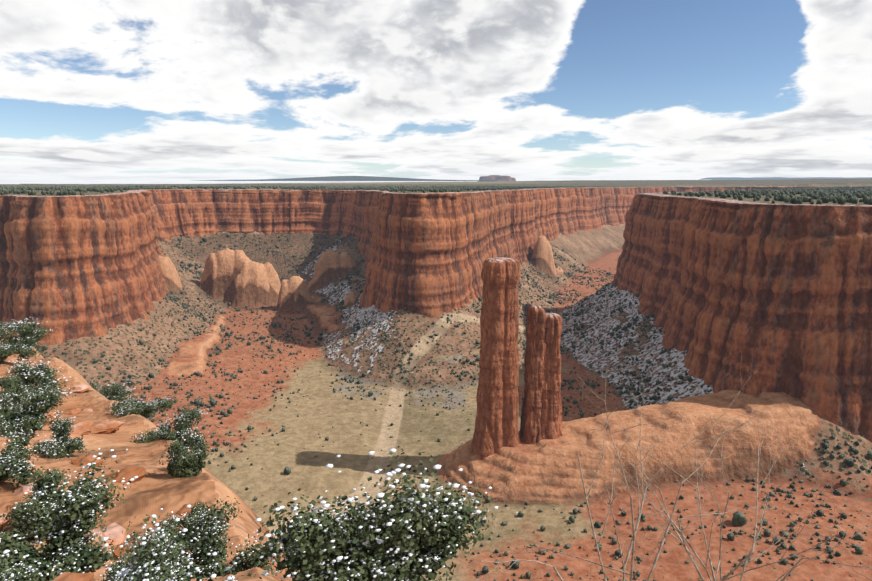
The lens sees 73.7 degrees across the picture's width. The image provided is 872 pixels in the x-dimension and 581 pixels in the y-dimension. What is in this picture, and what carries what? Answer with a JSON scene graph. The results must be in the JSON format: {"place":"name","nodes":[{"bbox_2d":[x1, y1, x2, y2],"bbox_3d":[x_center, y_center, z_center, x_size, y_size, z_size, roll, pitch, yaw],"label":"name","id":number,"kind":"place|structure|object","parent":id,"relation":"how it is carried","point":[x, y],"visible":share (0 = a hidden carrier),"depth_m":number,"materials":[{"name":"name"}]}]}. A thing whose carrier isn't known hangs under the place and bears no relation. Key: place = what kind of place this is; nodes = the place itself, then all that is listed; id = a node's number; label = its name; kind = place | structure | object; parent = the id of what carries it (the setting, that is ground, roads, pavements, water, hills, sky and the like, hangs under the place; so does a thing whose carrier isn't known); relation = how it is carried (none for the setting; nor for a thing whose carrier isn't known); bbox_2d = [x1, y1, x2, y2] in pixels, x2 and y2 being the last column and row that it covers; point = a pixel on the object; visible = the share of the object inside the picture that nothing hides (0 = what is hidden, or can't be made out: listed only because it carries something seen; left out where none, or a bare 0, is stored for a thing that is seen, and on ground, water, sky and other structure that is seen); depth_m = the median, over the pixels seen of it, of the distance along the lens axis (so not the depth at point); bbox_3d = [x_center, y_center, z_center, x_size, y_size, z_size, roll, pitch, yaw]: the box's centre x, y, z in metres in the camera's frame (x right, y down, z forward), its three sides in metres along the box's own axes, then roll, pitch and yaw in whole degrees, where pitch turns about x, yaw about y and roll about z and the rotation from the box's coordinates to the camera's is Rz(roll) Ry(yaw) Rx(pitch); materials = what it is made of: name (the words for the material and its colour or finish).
{"place":"outdoors","nodes":[
{"label":"outdoors","id":0,"kind":"place"},
{"bbox_2d":[0,186,830,344],"bbox_3d":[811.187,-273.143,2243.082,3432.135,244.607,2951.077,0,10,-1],"label":"cliff","id":1,"kind":"structure","parent":0,"point":[75,266],"depth_m":1013.92,"materials":[{"name":"stone"}]},
{"bbox_2d":[0,178,871,580],"bbox_3d":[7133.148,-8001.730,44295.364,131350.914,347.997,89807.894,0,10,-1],"label":"canyon terrain","id":2,"kind":"structure","parent":0,"point":[540,474],"depth_m":626.70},
{"bbox_2d":[0,513,11,529],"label":"boulder","id":3,"kind":"object","parent":2,"relation":"on","point":[3,521],"visible":0.74,"depth_m":21.58,"materials":[{"name":"stone"}]},
{"bbox_2d":[0,385,28,413],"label":"shrub","id":4,"kind":"object","parent":2,"relation":"on","point":[5,398],"visible":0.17,"depth_m":38.91,"materials":[{"name":"green plant"}]},
{"bbox_2d":[0,336,40,361],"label":"shrub","id":5,"kind":"object","parent":2,"relation":"on","point":[6,351],"visible":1,"depth_m":61.57,"materials":[{"name":"green plant"}]},
{"bbox_2d":[0,548,41,580],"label":"shrub","id":6,"kind":"object","parent":2,"relation":"on","point":[7,573],"visible":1,"depth_m":10.23,"materials":[{"name":"green plant"}]},
{"bbox_2d":[0,323,42,351],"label":"shrub","id":7,"kind":"object","parent":2,"relation":"on","point":[27,334],"visible":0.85,"depth_m":73.49,"materials":[{"name":"green plant"}]},
{"bbox_2d":[0,429,50,487],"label":"shrub","id":8,"kind":"object","parent":2,"relation":"on","point":[12,461],"visible":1,"depth_m":24.96,"materials":[{"name":"green plant"}]},
{"bbox_2d":[4,317,50,348],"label":"shrub","id":9,"kind":"object","parent":2,"relation":"on","point":[38,336],"visible":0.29,"depth_m":86.90,"materials":[{"name":"green plant"}]},
{"bbox_2d":[0,358,62,390],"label":"shrub","id":10,"kind":"object","parent":2,"relation":"on","point":[28,371],"visible":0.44,"depth_m":52.88,"materials":[{"name":"green plant"}]},
{"bbox_2d":[0,369,64,409],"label":"shrub","id":11,"kind":"object","parent":2,"relation":"on","point":[14,383],"visible":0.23,"depth_m":42.61,"materials":[{"name":"green plant"}]},
{"bbox_2d":[13,482,60,495],"bbox_3d":[-16.742,8.394,24.439,1.689,0.589,1.456,-10,24,-36],"label":"boulder","id":12,"kind":"object","parent":2,"relation":"on","point":[21,490],"visible":0.15,"depth_m":24.09,"materials":[{"name":"stone"}]},
{"bbox_2d":[0,375,76,437],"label":"shrub","id":13,"kind":"object","parent":2,"relation":"on","point":[39,404],"visible":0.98,"depth_m":34.52,"materials":[{"name":"green plant"}]},
{"bbox_2d":[44,411,55,422],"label":"boulder","id":14,"kind":"object","parent":2,"relation":"on","point":[51,413],"visible":0.15,"depth_m":41.38,"materials":[{"name":"stone"}]},
{"bbox_2d":[0,468,106,543],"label":"shrub","id":15,"kind":"object","parent":2,"relation":"on","point":[29,515],"visible":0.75,"depth_m":21.09,"materials":[{"name":"green plant"}]},
{"bbox_2d":[28,411,86,459],"bbox_3d":[-20.372,8.336,31.288,2.742,2.812,3.898,-12,16,-49],"label":"shrub","id":16,"kind":"object","parent":2,"relation":"on","point":[61,445],"visible":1,"depth_m":31.49,"materials":[{"name":"green plant"}]},
{"bbox_2d":[0,448,137,580],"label":"shrub","id":17,"kind":"object","parent":2,"relation":"on","point":[69,548],"visible":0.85,"depth_m":16.43,"materials":[{"name":"green plant"}]},
{"bbox_2d":[53,572,93,580],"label":"boulder","id":18,"kind":"object","parent":2,"relation":"on","point":[66,576],"visible":1,"depth_m":11.62,"materials":[{"name":"stone"}]},
{"bbox_2d":[64,408,83,414],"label":"boulder","id":19,"kind":"object","parent":2,"relation":"on","point":[74,411],"visible":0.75,"depth_m":48.71,"materials":[{"name":"stone"}]},
{"bbox_2d":[67,421,93,434],"bbox_3d":[-22.721,8.949,37.050,1.645,0.671,1.825,-15,20,-26],"label":"boulder","id":20,"kind":"object","parent":2,"relation":"on","point":[82,428],"visible":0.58,"depth_m":36.82,"materials":[{"name":"stone"}]},
{"bbox_2d":[70,384,91,392],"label":"boulder","id":21,"kind":"object","parent":2,"relation":"on","point":[81,388],"visible":0.96,"depth_m":56.06,"materials":[{"name":"stone"}]},
{"bbox_2d":[81,407,92,411],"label":"boulder","id":22,"kind":"object","parent":2,"relation":"on","point":[85,409],"visible":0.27,"depth_m":50.35,"materials":[{"name":"stone"}]},
{"bbox_2d":[71,455,103,466],"bbox_3d":[-18.262,8.927,30.251,1.772,0.565,1.544,-1,8,15],"label":"boulder","id":23,"kind":"object","parent":2,"relation":"on","point":[86,459],"visible":0.54,"depth_m":29.96,"materials":[{"name":"stone"}]},
{"bbox_2d":[84,528,115,553],"bbox_3d":[-11.924,8.735,19.748,1.740,0.517,1.632,-12,23,-44],"label":"boulder","id":24,"kind":"object","parent":2,"relation":"on","point":[96,539],"visible":0.12,"depth_m":19.95,"materials":[{"name":"stone"}]},
{"bbox_2d":[90,421,124,433],"bbox_3d":[-22.596,9.419,39.562,2.227,0.777,2.763,-8,2,-16],"label":"boulder","id":25,"kind":"object","parent":2,"relation":"on","point":[106,427],"visible":0.71,"depth_m":38.97,"materials":[{"name":"stone"}]},
{"bbox_2d":[97,383,125,400],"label":"shrub","id":26,"kind":"object","parent":2,"relation":"on","point":[114,391],"visible":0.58,"depth_m":60.16,"materials":[{"name":"green plant"}]},
{"bbox_2d":[89,381,135,397],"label":"shrub","id":27,"kind":"object","parent":2,"relation":"on","point":[96,387],"visible":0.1,"depth_m":71.55,"materials":[{"name":"green plant"}]},
{"bbox_2d":[99,522,126,545],"bbox_3d":[-12.083,9.126,21.197,1.457,0.380,1.912,-1,18,-20],"label":"boulder","id":28,"kind":"object","parent":2,"relation":"on","point":[114,530],"visible":0.33,"depth_m":21.40,"materials":[{"name":"stone"}]},
{"bbox_2d":[109,466,145,482],"bbox_3d":[-14.786,8.880,27.631,1.803,0.678,1.931,-20,17,-31],"label":"boulder","id":29,"kind":"object","parent":2,"relation":"on","point":[127,473],"visible":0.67,"depth_m":27.33,"materials":[{"name":"stone"}]},
{"bbox_2d":[112,539,148,560],"bbox_3d":[-9.687,8.423,18.955,1.440,0.475,1.266,-5,0,-43],"label":"boulder","id":30,"kind":"object","parent":2,"relation":"on","point":[116,552],"visible":0.23,"depth_m":18.59,"materials":[{"name":"stone"}]},
{"bbox_2d":[102,391,177,417],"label":"shrub","id":31,"kind":"object","parent":2,"relation":"on","point":[130,406],"visible":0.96,"depth_m":47.82,"materials":[{"name":"green plant"}]},
{"bbox_2d":[98,533,182,580],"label":"shrub","id":32,"kind":"object","parent":2,"relation":"on","point":[113,571],"visible":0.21,"depth_m":11.45,"materials":[{"name":"green plant"}]},
{"bbox_2d":[102,505,201,580],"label":"shrub","id":33,"kind":"object","parent":2,"relation":"on","point":[152,561],"visible":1,"depth_m":4.46,"materials":[{"name":"green plant"}]},
{"bbox_2d":[130,406,209,451],"bbox_3d":[-17.358,8.977,37.870,4.845,2.654,4.084,-4,11,-21],"label":"shrub","id":34,"kind":"object","parent":2,"relation":"on","point":[182,425],"visible":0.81,"depth_m":37.92,"materials":[{"name":"green plant"}]},
{"bbox_2d":[150,500,209,558],"bbox_3d":[-8.297,7.966,19.087,1.730,1.592,2.303,4,11,23],"label":"shrub","id":35,"kind":"object","parent":2,"relation":"on","point":[172,522],"visible":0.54,"depth_m":19.07,"materials":[{"name":"green plant"}]},
{"bbox_2d":[159,430,209,477],"bbox_3d":[-12.368,8.230,28.873,2.421,2.502,3.224,-1,11,-8],"label":"shrub","id":36,"kind":"object","parent":2,"relation":"on","point":[182,463],"visible":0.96,"depth_m":28.18,"materials":[{"name":"green plant"}]},
{"bbox_2d":[176,504,197,514],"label":"boulder","id":37,"kind":"object","parent":2,"relation":"on","point":[183,510],"visible":0.31,"depth_m":24.32,"materials":[{"name":"stone"}]},
{"bbox_2d":[170,496,281,579],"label":"shrub","id":38,"kind":"object","parent":2,"relation":"on","point":[205,536],"visible":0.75,"depth_m":15.21,"materials":[{"name":"green plant"}]},
{"bbox_2d":[117,448,497,580],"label":"shrub","id":39,"kind":"object","parent":2,"relation":"on","point":[393,539],"visible":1,"depth_m":5.17,"materials":[{"name":"green plant"}]},
{"bbox_2d":[197,176,478,180],"bbox_3d":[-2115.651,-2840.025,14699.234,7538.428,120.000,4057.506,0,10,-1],"label":"distant mountain","id":40,"kind":"structure","parent":2,"relation":"on","point":[350,178],"depth_m":14058.67,"materials":[{"name":"grey stone"}]},
{"bbox_2d":[0,185,871,204],"bbox_3d":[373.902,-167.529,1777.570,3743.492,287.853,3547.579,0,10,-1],"label":"trees","id":41,"kind":"object","parent":2,"relation":"on","point":[842,195],"visible":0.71,"depth_m":1199.87,"materials":[{"name":"green plant"}]},
{"bbox_2d":[35,229,871,580],"bbox_3d":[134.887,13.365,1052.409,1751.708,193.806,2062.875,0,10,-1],"label":"scrub bushes","id":42,"kind":"object","parent":2,"relation":"on","point":[739,517],"visible":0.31,"depth_m":873.98,"materials":[{"name":"green plant"}]},
{"bbox_2d":[479,175,515,180],"bbox_3d":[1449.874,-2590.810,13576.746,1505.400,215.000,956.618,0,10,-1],"label":"distant butte","id":43,"kind":"object","parent":2,"relation":"on","point":[495,178],"visible":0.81,"depth_m":13447.30,"materials":[{"name":"grey stone"}]},
{"bbox_2d":[471,257,562,459],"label":"rock spire","id":44,"kind":"structure","parent":2,"relation":"on","point":[496,430],"depth_m":580.18,"materials":[{"name":"stone"}]},
{"bbox_2d":[440,351,871,580],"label":"bare shrub","id":45,"kind":"object","parent":2,"relation":"on","point":[632,543],"visible":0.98,"depth_m":6.11,"materials":[{"name":"plant"}]},
{"bbox_2d":[584,386,871,580],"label":"bare shrub","id":46,"kind":"object","parent":2,"relation":"on","point":[680,532],"visible":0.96,"depth_m":6.65,"materials":[{"name":"plant"}]},
{"bbox_2d":[699,177,871,179],"bbox_3d":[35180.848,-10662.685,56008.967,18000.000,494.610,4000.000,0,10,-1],"label":"mesa","id":47,"kind":"structure","parent":2,"relation":"on","point":[752,178],"depth_m":55242.98,"materials":[{"name":"grey stone"}]},
{"bbox_2d":[0,0,871,183],"label":"sky","id":48,"kind":"structure","parent":0,"point":[92,91],"materials":[{"name":"white"}]},
{"bbox_2d":[611,188,871,441],"bbox_3d":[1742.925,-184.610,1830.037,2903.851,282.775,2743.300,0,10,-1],"label":"canyon wall","id":49,"kind":"structure","parent":0,"point":[782,293],"depth_m":625.53,"materials":[{"name":"stone"}]}
]}

